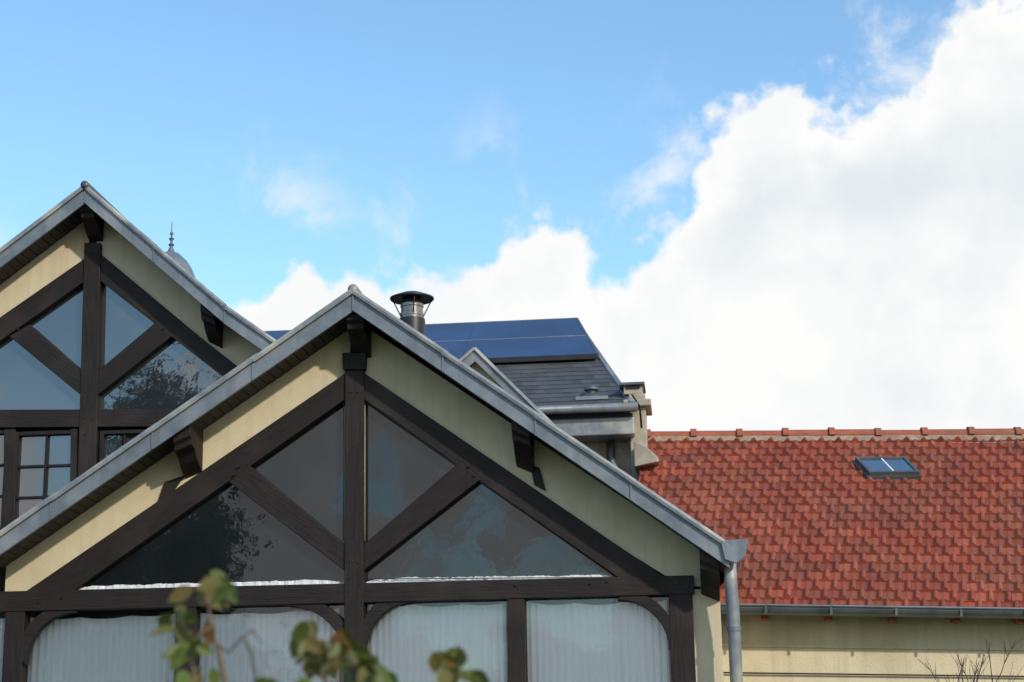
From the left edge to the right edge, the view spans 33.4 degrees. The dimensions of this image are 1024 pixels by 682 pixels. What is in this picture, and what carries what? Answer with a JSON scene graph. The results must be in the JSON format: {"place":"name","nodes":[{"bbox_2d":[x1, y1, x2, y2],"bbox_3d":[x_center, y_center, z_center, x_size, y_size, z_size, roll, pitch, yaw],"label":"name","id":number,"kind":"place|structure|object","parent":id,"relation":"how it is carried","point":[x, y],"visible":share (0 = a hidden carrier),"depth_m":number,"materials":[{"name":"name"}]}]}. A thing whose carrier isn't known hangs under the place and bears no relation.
{"place":"outdoors","nodes":[
{"label":"outdoors","id":0,"kind":"place"},
{"bbox_2d":[80,204,103,241],"bbox_3d":[-5.020,-1.448,20.385,0.170,0.427,0.388,-2,-14,6],"label":"purlin end","id":1,"kind":"object","parent":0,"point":[93,221],"visible":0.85,"depth_m":20.35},
{"bbox_2d":[471,363,499,386],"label":"dormer wall","id":2,"kind":"structure","parent":0,"point":[477,368],"depth_m":19.69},
{"bbox_2d":[462,350,536,411],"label":"dormer fascia","id":3,"kind":"structure","parent":2,"relation":"attached to","point":[474,356],"depth_m":19.51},
{"bbox_2d":[0,0,1023,430],"label":"sky","id":4,"kind":"structure","parent":0,"point":[758,214],"materials":[{"name":"blue"}]},
{"bbox_2d":[547,413,632,419],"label":"eave soffit","id":5,"kind":"structure","parent":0,"point":[590,416],"depth_m":19.88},
{"bbox_2d":[545,411,636,415],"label":"eave cornice","id":6,"kind":"structure","parent":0,"point":[591,413],"depth_m":19.84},
{"bbox_2d":[619,381,658,480],"bbox_3d":[1.497,1.443,19.843,0.438,1.951,1.015,-2,-14,6],"label":"rendered chimney","id":7,"kind":"object","parent":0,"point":[643,455],"visible":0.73,"depth_m":19.88,"materials":[{"name":"paint"}]},
{"label":"grassy ground","id":8,"kind":"structure","parent":0,"visible":0},
{"bbox_2d":[2,611,30,681],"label":"post","id":9,"kind":"object","parent":8,"relation":"on","point":[14,667],"visible":1,"depth_m":16.33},
{"bbox_2d":[22,610,79,664],"bbox_3d":[-4.439,2.816,16.377,0.560,0.562,0.100,-2,-14,6],"label":"corner brace","id":10,"kind":"object","parent":9,"relation":"attached to","point":[38,624],"visible":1,"depth_m":16.36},
{"bbox_2d":[19,429,130,431],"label":"wall","id":11,"kind":"structure","parent":8,"relation":"on","point":[67,429],"depth_m":20.11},
{"bbox_2d":[3,428,19,527],"bbox_3d":[-5.853,1.689,19.954,0.201,1.343,0.140,-2,-14,6],"label":"side post","id":12,"kind":"object","parent":11,"relation":"attached to","point":[9,508],"visible":0.56,"depth_m":19.91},
{"bbox_2d":[15,432,20,498],"bbox_3d":[-5.799,1.656,19.946,0.045,1.189,0.100,-2,-14,6],"label":"window frame","id":13,"kind":"object","parent":11,"relation":"attached to","point":[17,459],"visible":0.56,"depth_m":19.97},
{"bbox_2d":[16,496,48,498],"bbox_3d":[-5.441,1.817,19.860,0.670,0.028,0.033,-2,-14,6],"label":"muntin window","id":14,"kind":"structure","parent":13,"relation":"attached to","point":[31,497],"depth_m":19.86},
{"bbox_2d":[18,464,69,467],"bbox_3d":[-5.447,1.461,19.948,0.670,0.028,0.033,-2,-14,6],"label":"muntin window","id":15,"kind":"structure","parent":13,"relation":"attached to","point":[42,466],"depth_m":19.94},
{"bbox_2d":[19,430,70,435],"bbox_3d":[-5.453,1.086,20.050,0.670,0.045,0.100,-2,-14,6],"label":"window frame","id":16,"kind":"object","parent":11,"relation":"attached to","point":[45,433],"visible":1,"depth_m":20.01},
{"bbox_2d":[70,428,78,481],"bbox_3d":[-5.079,1.682,19.872,0.140,1.336,0.140,-2,-14,6],"label":"side post","id":17,"kind":"object","parent":11,"relation":"attached to","point":[74,447],"visible":0.45,"depth_m":19.89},
{"bbox_2d":[0,409,174,429],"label":"tie beam","id":18,"kind":"structure","parent":11,"relation":"on","point":[69,419],"depth_m":19.97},
{"bbox_2d":[0,259,83,344],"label":"rafter","id":19,"kind":"object","parent":18,"relation":"on","point":[44,299],"visible":1,"depth_m":20.38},
{"bbox_2d":[0,223,92,316],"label":"render band","id":20,"kind":"object","parent":19,"relation":"attached to","point":[64,254],"visible":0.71,"depth_m":20.51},
{"bbox_2d":[78,243,102,476],"bbox_3d":[-4.964,0.323,20.154,0.270,3.072,0.140,-2,-14,6],"label":"king post","id":21,"kind":"object","parent":18,"relation":"on","point":[90,400],"visible":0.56,"depth_m":20.12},
{"bbox_2d":[10,325,80,393],"bbox_3d":[-5.520,0.235,20.252,0.899,0.872,0.140,-2,-14,6],"label":"brace","id":22,"kind":"object","parent":21,"relation":"attached to","point":[36,344],"visible":1,"depth_m":20.19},
{"bbox_2d":[0,283,222,409],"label":"gable glazing","id":23,"kind":"structure","parent":18,"relation":"attached to","point":[173,374],"depth_m":20.22,"materials":[{"name":"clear glass"}]},
{"bbox_2d":[100,255,236,375],"bbox_3d":[-3.795,-0.029,20.134,2.243,2.167,0.140,-2,-14,6],"label":"rafter","id":24,"kind":"object","parent":18,"relation":"on","point":[116,280],"visible":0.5,"depth_m":20.17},
{"bbox_2d":[98,322,173,395],"bbox_3d":[-4.433,0.219,20.137,0.878,0.859,0.140,-2,-14,6],"label":"brace","id":25,"kind":"object","parent":24,"relation":"attached to","point":[152,340],"visible":1,"depth_m":20.08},
{"bbox_2d":[97,220,261,365],"bbox_3d":[-3.832,-0.368,20.259,2.290,2.567,0.130,-2,-14,6],"label":"render band","id":26,"kind":"object","parent":24,"relation":"attached to","point":[125,256],"visible":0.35,"depth_m":20.28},
{"bbox_2d":[99,431,104,461],"bbox_3d":[-4.776,1.629,19.841,0.045,1.178,0.100,-2,-14,6],"label":"window frame","id":27,"kind":"object","parent":11,"relation":"attached to","point":[102,447],"visible":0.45,"depth_m":19.90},
{"bbox_2d":[104,429,144,434],"bbox_3d":[-4.517,1.068,19.952,0.495,0.045,0.100,-2,-14,6],"label":"window frame","id":28,"kind":"object","parent":11,"relation":"attached to","point":[121,432],"visible":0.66,"depth_m":19.91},
{"bbox_2d":[0,326,723,590],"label":"roof slab","id":29,"kind":"structure","parent":11,"relation":"on","point":[3,570],"depth_m":16.90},
{"bbox_2d":[173,423,202,477],"bbox_3d":[-3.118,1.033,16.430,0.170,0.511,0.438,-2,-14,6],"label":"purlin end","id":30,"kind":"object","parent":29,"relation":"attached to","point":[188,444],"visible":1,"depth_m":16.39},
{"bbox_2d":[346,312,370,357],"bbox_3d":[-1.485,-0.092,16.530,0.170,0.427,0.438,-2,-14,6],"label":"purlin end","id":31,"kind":"object","parent":29,"relation":"attached to","point":[359,329],"visible":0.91,"depth_m":16.48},
{"bbox_2d":[0,317,723,569],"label":"soffit boards","id":32,"kind":"object","parent":29,"relation":"attached to","point":[154,456],"visible":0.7,"depth_m":16.48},
{"bbox_2d":[0,288,728,545],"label":"zinc edging","id":33,"kind":"object","parent":29,"relation":"on","point":[273,346],"visible":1,"depth_m":16.14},
{"bbox_2d":[0,295,729,567],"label":"verge fascia","id":34,"kind":"structure","parent":29,"relation":"attached to","point":[242,379],"depth_m":16.14,"materials":[{"name":"metal"}]},
{"bbox_2d":[49,294,631,519],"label":"fascia seams","id":35,"kind":"object","parent":34,"relation":"attached to","point":[50,512],"visible":1,"depth_m":16.13,"materials":[{"name":"metal"}]},
{"bbox_2d":[390,291,433,335],"bbox_3d":[-1.109,0.813,18.980,0.500,2.843,0.500,-2,-14,6],"label":"metal chimney flue","id":36,"kind":"object","parent":29,"relation":"on","point":[411,304],"visible":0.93,"depth_m":19.16,"materials":[{"name":"silver metal"}]},
{"bbox_2d":[511,419,533,472],"bbox_3d":[0.104,0.961,16.096,0.170,0.521,0.438,-2,-14,6],"label":"purlin end","id":37,"kind":"object","parent":29,"relation":"on","point":[523,440],"visible":0.87,"depth_m":16.03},
{"bbox_2d":[532,466,545,490],"bbox_3d":[0.250,1.304,16.220,0.142,0.252,0.050,-2,-14,6],"label":"purlin strut","id":38,"kind":"object","parent":37,"relation":"attached to","point":[537,478],"visible":1,"depth_m":16.19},
{"bbox_2d":[699,548,719,600],"bbox_3d":[1.810,2.105,15.627,0.170,0.521,0.438,-2,-14,6],"label":"purlin end","id":39,"kind":"object","parent":29,"relation":"on","point":[709,576],"visible":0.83,"depth_m":15.55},
{"bbox_2d":[730,560,741,572],"bbox_3d":[2.181,2.335,17.095,0.200,0.120,3.621,-2,-14,6],"label":"eave gutter","id":40,"kind":"object","parent":29,"relation":"attached to","point":[738,564],"visible":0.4,"depth_m":16.27,"materials":[{"name":"metal"}]},
{"bbox_2d":[721,539,747,563],"bbox_3d":[2.006,1.893,15.352,0.248,0.218,0.035,-2,-14,6],"label":"gutter end cap","id":41,"kind":"object","parent":40,"relation":"attached to","point":[734,551],"visible":1,"depth_m":15.34,"materials":[{"name":"metal"}]},
{"bbox_2d":[638,436,1023,606],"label":"clay tiles","id":42,"kind":"object","parent":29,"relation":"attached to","point":[824,526],"visible":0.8,"depth_m":18.23,"materials":[{"name":"tile"}]},
{"bbox_2d":[852,456,921,479],"bbox_3d":[4.236,1.445,19.305,0.737,0.334,0.473,-2,-14,6],"label":"roof skylight","id":43,"kind":"object","parent":42,"relation":"in","point":[896,467],"visible":1,"depth_m":19.23},
{"bbox_2d":[648,434,1023,442],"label":"ridge mortar","id":44,"kind":"object","parent":29,"relation":"on","point":[876,437],"visible":0.44,"depth_m":20.19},
{"bbox_2d":[647,427,1022,436],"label":"ridge collars","id":45,"kind":"object","parent":44,"relation":"on","point":[925,431],"visible":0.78,"depth_m":20.23,"materials":[{"name":"ceramic"}]},
{"bbox_2d":[651,428,1023,435],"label":"ridge tiles","id":46,"kind":"object","parent":44,"relation":"on","point":[998,431],"visible":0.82,"depth_m":20.25,"materials":[{"name":"ceramic"}]},
{"bbox_2d":[720,606,1023,618],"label":"eave gutter","id":47,"kind":"object","parent":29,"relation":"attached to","point":[873,612],"visible":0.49,"depth_m":16.12,"materials":[{"name":"metal"}]},
{"bbox_2d":[764,603,962,616],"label":"gutter brackets","id":48,"kind":"object","parent":47,"relation":"attached to","point":[896,612],"visible":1,"depth_m":16.08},
{"bbox_2d":[720,603,1023,609],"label":"gutter bead","id":49,"kind":"object","parent":47,"relation":"attached to","point":[879,606],"visible":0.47,"depth_m":16.09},
{"bbox_2d":[165,222,195,277],"bbox_3d":[-5.282,2.981,25.736,1.600,10.048,1.600,-2,-14,6],"label":"turret roof finial","id":50,"kind":"object","parent":8,"relation":"on","point":[178,258],"visible":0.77,"depth_m":26.66,"materials":[{"name":"metal"}]},
{"bbox_2d":[174,607,199,681],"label":"post","id":51,"kind":"object","parent":8,"relation":"on","point":[194,628],"visible":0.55,"depth_m":16.20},
{"bbox_2d":[149,569,488,681],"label":"rose bush","id":52,"kind":"object","parent":8,"relation":"on","point":[345,651],"visible":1,"depth_m":3.27,"materials":[{"name":"green plant"}]},
{"bbox_2d":[507,599,527,681],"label":"post","id":53,"kind":"object","parent":8,"relation":"on","point":[517,639],"visible":1,"depth_m":15.85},
{"bbox_2d":[582,442,631,475],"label":"front wall","id":54,"kind":"structure","parent":8,"relation":"on","point":[623,455],"depth_m":20.15,"materials":[{"name":"paint"}]},
{"bbox_2d":[551,417,634,442],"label":"eave cornice","id":55,"kind":"structure","parent":54,"relation":"attached to","point":[601,430],"depth_m":19.77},
{"bbox_2d":[537,402,637,413],"bbox_3d":[-0.351,0.829,19.837,3.622,0.100,0.100,-2,-14,6],"label":"gutter","id":56,"kind":"object","parent":55,"relation":"attached to","point":[588,408],"visible":0.34,"depth_m":19.68,"materials":[{"name":"metal"}]},
{"bbox_2d":[606,440,618,467],"bbox_3d":[1.226,2.741,19.699,0.180,3.371,0.095,-2,-14,6],"label":"drain pipe","id":57,"kind":"object","parent":55,"relation":"attached to","point":[610,447],"visible":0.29,"depth_m":20.02,"materials":[{"name":"metal"}]},
{"bbox_3d":[-0.118,0.970,20.771,1.638,1.136,2.660,-2,-14,6],"label":"dormer","id":58,"kind":"object","parent":54,"relation":"on","visible":0},
{"bbox_2d":[475,347,554,424],"bbox_3d":[0.069,0.568,19.451,1.000,1.051,0.100,-2,-14,6],"label":"dormer edge","id":59,"kind":"object","parent":58,"relation":"on","point":[499,372],"visible":0.64,"depth_m":19.43,"materials":[{"name":"metal"}]},
{"bbox_2d":[668,594,695,681],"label":"corner post","id":60,"kind":"object","parent":8,"relation":"on","point":[682,645],"visible":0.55,"depth_m":15.69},
{"bbox_2d":[0,575,694,613],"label":"tie beam","id":61,"kind":"structure","parent":60,"relation":"on","point":[325,594],"depth_m":16.08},
{"bbox_2d":[0,618,4,681],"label":"curtain","id":62,"kind":"object","parent":61,"relation":"hanging from","point":[2,623],"visible":0.92,"depth_m":16.52,"materials":[{"name":"fabric"}]},
{"bbox_2d":[27,613,175,681],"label":"curtain","id":63,"kind":"object","parent":61,"relation":"hanging from","point":[120,649],"visible":0.85,"depth_m":16.41,"materials":[{"name":"fabric"}]},
{"bbox_2d":[27,374,344,590],"bbox_3d":[-3.158,1.395,16.605,3.129,2.051,0.140,-2,-14,6],"label":"rafter","id":64,"kind":"object","parent":61,"relation":"on","point":[99,558],"visible":1,"depth_m":16.51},
{"bbox_2d":[158,476,183,500],"bbox_3d":[-3.310,1.446,16.572,0.261,0.269,0.050,-2,-14,6],"label":"purlin strut","id":65,"kind":"object","parent":64,"relation":"attached to","point":[169,486],"visible":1,"depth_m":16.56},
{"bbox_2d":[5,331,352,590],"bbox_3d":[-3.240,1.222,16.698,3.376,2.615,0.140,-2,-14,6],"label":"render band","id":66,"kind":"object","parent":64,"relation":"attached to","point":[284,394],"visible":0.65,"depth_m":16.62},
{"bbox_2d":[343,402,343,540],"bbox_3d":[-1.623,1.249,16.443,0.020,1.350,0.010,-2,-14,6],"label":"glazing bead","id":67,"kind":"object","parent":64,"relation":"attached to","point":[343,471],"visible":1,"depth_m":16.44,"materials":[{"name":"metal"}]},
{"bbox_2d":[78,580,342,589],"bbox_3d":[-2.917,2.339,16.334,2.649,0.067,0.027,-2,-14,6],"label":"white film","id":68,"kind":"object","parent":61,"relation":"on","point":[160,585],"visible":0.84,"depth_m":16.31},
{"bbox_2d":[199,608,339,681],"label":"curtain","id":69,"kind":"object","parent":61,"relation":"hanging from","point":[272,657],"visible":0.63,"depth_m":16.25,"materials":[{"name":"fabric"}]},
{"bbox_2d":[367,603,506,681],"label":"curtain","id":70,"kind":"object","parent":61,"relation":"hanging from","point":[405,643],"visible":0.73,"depth_m":16.09,"materials":[{"name":"fabric"}]},
{"bbox_2d":[366,577,596,579],"bbox_3d":[-0.181,2.229,16.043,2.423,0.060,0.010,-2,-14,6],"label":"glazing bead","id":71,"kind":"object","parent":61,"relation":"on","point":[478,578],"visible":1,"depth_m":16.05,"materials":[{"name":"metal"}]},
{"bbox_2d":[365,401,604,568],"bbox_3d":[-0.200,1.409,16.248,2.484,1.835,0.010,-2,-14,6],"label":"glazing bead","id":72,"kind":"object","parent":61,"relation":"on","point":[451,461],"visible":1,"depth_m":16.39,"materials":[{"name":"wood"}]},
{"bbox_2d":[366,575,611,582],"bbox_3d":[-0.188,2.242,16.061,2.413,0.091,0.026,-2,-14,6],"label":"white film","id":73,"kind":"object","parent":61,"relation":"on","point":[396,580],"visible":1,"depth_m":16.09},
{"bbox_2d":[364,373,661,576],"bbox_3d":[0.002,1.285,16.288,2.869,2.111,0.140,-2,-14,6],"label":"rafter","id":74,"kind":"object","parent":61,"relation":"on","point":[607,554],"visible":1,"depth_m":16.19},
{"bbox_2d":[83,403,614,587],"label":"gable glazing","id":75,"kind":"structure","parent":74,"relation":"attached to","point":[235,534],"depth_m":16.41,"materials":[{"name":"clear glass"}]},
{"bbox_2d":[364,462,479,570],"bbox_3d":[-0.847,1.674,16.279,1.123,1.007,0.140,-2,-14,6],"label":"brace","id":76,"kind":"object","parent":74,"relation":"attached to","point":[459,480],"visible":1,"depth_m":16.22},
{"bbox_2d":[365,331,700,587],"bbox_3d":[0.212,1.068,16.360,3.406,2.704,0.140,-2,-14,6],"label":"render band","id":77,"kind":"object","parent":74,"relation":"attached to","point":[625,524],"visible":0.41,"depth_m":16.25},
{"bbox_2d":[526,600,669,681],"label":"curtain","id":78,"kind":"object","parent":61,"relation":"hanging from","point":[614,642],"visible":0.95,"depth_m":15.92,"materials":[{"name":"fabric"}]},
{"bbox_2d":[618,596,669,649],"bbox_3d":[1.248,2.589,15.813,0.526,0.545,0.100,-2,-14,6],"label":"corner brace","id":79,"kind":"object","parent":60,"relation":"attached to","point":[656,610],"visible":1,"depth_m":15.79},
{"bbox_2d":[692,589,723,681],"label":"corner render","id":80,"kind":"object","parent":8,"relation":"on","point":[708,639],"visible":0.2,"depth_m":15.70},
{"bbox_2d":[723,563,742,681],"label":"downpipe","id":81,"kind":"object","parent":8,"relation":"on","point":[733,619],"visible":0.89,"depth_m":15.37,"materials":[{"name":"metal"}]},
{"bbox_2d":[721,614,1023,681],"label":"front wall","id":82,"kind":"structure","parent":8,"relation":"on","point":[871,631],"depth_m":16.50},
{"bbox_2d":[722,644,1023,650],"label":"wall string course","id":83,"kind":"object","parent":82,"relation":"attached to","point":[875,647],"depth_m":16.48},
{"bbox_2d":[723,672,1023,676],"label":"wall cable","id":84,"kind":"object","parent":82,"relation":"attached to","point":[873,674],"depth_m":16.40,"materials":[{"name":"black metal"}]},
{"bbox_2d":[761,615,1023,624],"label":"rafter feet","id":85,"kind":"object","parent":82,"relation":"attached to","point":[894,620],"visible":0.56,"depth_m":16.40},
{"bbox_2d":[918,639,1022,681],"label":"bare shrub","id":86,"kind":"object","parent":8,"relation":"on","point":[962,667],"visible":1,"depth_m":12.90,"materials":[{"name":"brown plant"}]},
{"bbox_3d":[-6.840,3.872,22.163,0.200,6.642,4.800,-2,-14,6],"label":"left side wall","id":87,"kind":"object","parent":8,"relation":"on","visible":0},
{"bbox_2d":[538,369,628,415],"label":"roof body","id":88,"kind":"structure","parent":87,"relation":"on","point":[582,414],"depth_m":20.26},
{"bbox_2d":[0,209,82,284],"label":"soffit boards","id":89,"kind":"object","parent":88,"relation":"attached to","point":[20,261],"visible":0.44,"depth_m":20.40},
{"bbox_2d":[80,181,121,214],"bbox_3d":[-4.768,-1.195,22.834,0.100,0.095,5.490,-2,-14,6],"label":"ridge roll","id":90,"kind":"object","parent":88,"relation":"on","point":[84,184],"visible":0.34,"depth_m":20.32,"materials":[{"name":"metal"}]},
{"bbox_2d":[0,190,271,349],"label":"verge fascia","id":91,"kind":"structure","parent":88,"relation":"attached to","point":[144,247],"depth_m":20.00,"materials":[{"name":"metal"}]},
{"bbox_2d":[0,186,275,342],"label":"zinc edging","id":92,"kind":"object","parent":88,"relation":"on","point":[42,218],"visible":0.85,"depth_m":19.99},
{"bbox_2d":[200,303,222,347],"bbox_3d":[-3.505,-0.219,19.916,0.170,0.542,0.388,-2,-14,6],"label":"purlin end","id":93,"kind":"object","parent":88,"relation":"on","point":[213,325],"visible":0.87,"depth_m":19.87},
{"bbox_2d":[493,358,627,405],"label":"slates","id":94,"kind":"object","parent":88,"relation":"on","point":[547,386],"visible":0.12,"depth_m":20.84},
{"bbox_2d":[425,323,473,340],"bbox_3d":[-1.394,-0.077,22.901,1.717,0.452,0.712,-2,-14,6],"label":"solar panel","id":95,"kind":"object","parent":94,"relation":"on","point":[448,332],"visible":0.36,"depth_m":22.86,"materials":[{"name":"blue glass"}]},
{"bbox_2d":[435,340,467,358],"bbox_3d":[-1.461,0.167,22.119,1.717,0.452,0.712,-2,-14,6],"label":"solar panel","id":96,"kind":"object","parent":94,"relation":"on","point":[456,349],"visible":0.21,"depth_m":22.18,"materials":[{"name":"blue glass"}]},
{"bbox_2d":[469,318,585,339],"bbox_3d":[0.232,-0.145,22.741,1.548,0.452,0.712,-2,-14,6],"label":"solar panel","id":97,"kind":"object","parent":94,"relation":"on","point":[527,328],"visible":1,"depth_m":22.73,"materials":[{"name":"blue glass"}]},
{"bbox_2d":[463,336,596,357],"bbox_3d":[0.249,0.095,21.951,1.717,0.452,0.712,-2,-14,6],"label":"solar panel","id":98,"kind":"object","parent":94,"relation":"on","point":[538,346],"visible":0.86,"depth_m":21.95,"materials":[{"name":"blue glass"}]},
{"bbox_2d":[487,354,596,362],"bbox_3d":[0.214,0.227,21.542,1.717,0.064,0.020,-2,-14,6],"label":"panel edge","id":99,"kind":"object","parent":94,"relation":"on","point":[542,358],"visible":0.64,"depth_m":21.51,"materials":[{"name":"black metal"}]},
{"bbox_2d":[576,395,607,399],"bbox_3d":[0.941,0.669,20.074,0.380,0.040,0.020,-2,-14,6],"label":"vent flashing","id":100,"kind":"object","parent":94,"relation":"on","point":[591,397],"visible":1,"depth_m":20.07,"materials":[{"name":"metal"}]},
{"bbox_2d":[583,385,600,395],"bbox_3d":[0.943,0.601,20.226,0.260,0.165,0.260,-2,-14,6],"label":"roof vent","id":101,"kind":"object","parent":100,"relation":"on","point":[590,390],"visible":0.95,"depth_m":20.17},
{"bbox_2d":[588,335,634,401],"bbox_3d":[1.128,0.221,21.572,0.100,1.846,3.134,1,-14,-9],"label":"hip flashing","id":102,"kind":"object","parent":94,"relation":"on","point":[609,370],"visible":0.5,"depth_m":20.94,"materials":[{"name":"metal"}]},
{"bbox_3d":[-3.139,0.111,22.668,1.717,0.035,0.012,-2,-14,6],"label":"panel rail","id":103,"kind":"object","parent":88,"relation":"attached to","visible":0},
{"bbox_2d":[266,331,288,339],"bbox_3d":[-3.104,-0.005,23.070,1.717,0.452,0.712,-2,-14,6],"label":"solar panel","id":104,"kind":"object","parent":103,"relation":"attached to","point":[276,335],"visible":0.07,"depth_m":23.33,"materials":[{"name":"blue glass"}]},
{"bbox_3d":[-1.444,4.386,15.688,0.185,2.330,0.160,-2,-14,6],"label":"post","id":105,"kind":"object","parent":8,"relation":"on","visible":0},
{"bbox_2d":[344,370,366,681],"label":"king post","id":106,"kind":"object","parent":105,"relation":"on","point":[355,609],"visible":0.79,"depth_m":16.29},
{"bbox_2d":[229,465,343,569],"bbox_3d":[-2.157,1.706,16.413,1.137,1.042,0.140,-2,-14,6],"label":"brace","id":107,"kind":"object","parent":106,"relation":"attached to","point":[254,485],"visible":1,"depth_m":16.36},
{"bbox_2d":[286,604,343,631],"bbox_3d":[-1.815,2.705,16.119,0.630,0.584,0.100,-2,-14,6],"label":"corner brace","id":108,"kind":"object","parent":106,"relation":"attached to","point":[333,618],"visible":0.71,"depth_m":16.10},
{"bbox_2d":[342,353,366,370],"bbox_3d":[-1.533,0.205,16.649,0.232,0.179,0.100,-2,-14,6],"label":"king post head","id":109,"kind":"object","parent":106,"relation":"on","point":[354,361],"visible":1,"depth_m":16.60},
{"bbox_2d":[364,602,413,646],"bbox_3d":[-1.191,2.668,16.060,0.534,0.579,0.100,-2,-14,6],"label":"corner brace","id":110,"kind":"object","parent":106,"relation":"attached to","point":[377,611],"visible":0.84,"depth_m":16.05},
{"bbox_3d":[-5.434,2.196,19.773,0.670,0.045,0.100,-2,-14,6],"label":"window frame","id":111,"kind":"object","parent":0,"visible":0},
{"bbox_2d":[17,435,70,517],"bbox_3d":[-5.442,1.645,19.926,0.670,1.099,0.010,-2,-14,6],"label":"window glass","id":112,"kind":"object","parent":111,"relation":"on","point":[32,452],"visible":0.57,"depth_m":19.96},
{"bbox_2d":[42,435,48,500],"bbox_3d":[-5.444,1.639,19.902,0.028,1.099,0.036,-2,-14,6],"label":"muntin window","id":113,"kind":"structure","parent":111,"relation":"on","point":[45,465],"depth_m":19.93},
{"bbox_3d":[-4.498,2.168,19.678,0.495,0.045,0.100,-2,-14,6],"label":"window frame","id":114,"kind":"object","parent":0,"visible":0},
{"bbox_2d":[104,434,138,457],"bbox_3d":[-4.506,1.622,19.829,0.495,1.088,0.010,-2,-14,6],"label":"window glass","id":115,"kind":"object","parent":114,"relation":"on","point":[113,443],"visible":0.21,"depth_m":19.94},
{"bbox_3d":[-6.277,2.206,19.862,0.703,0.045,0.100,-2,-14,6],"label":"window frame","id":116,"kind":"object","parent":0,"visible":0},
{"bbox_2d":[0,434,3,524],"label":"window glass","id":117,"kind":"object","parent":116,"relation":"on","point":[1,458],"visible":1,"depth_m":20.02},
{"bbox_3d":[-4.609,4.344,17.681,0.200,3.483,2.958,-2,-14,6],"label":"side wall","id":118,"kind":"object","parent":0,"visible":0},
{"bbox_2d":[0,596,671,681],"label":"dark interior","id":119,"kind":"object","parent":118,"relation":"attached to","point":[225,611],"depth_m":16.47,"materials":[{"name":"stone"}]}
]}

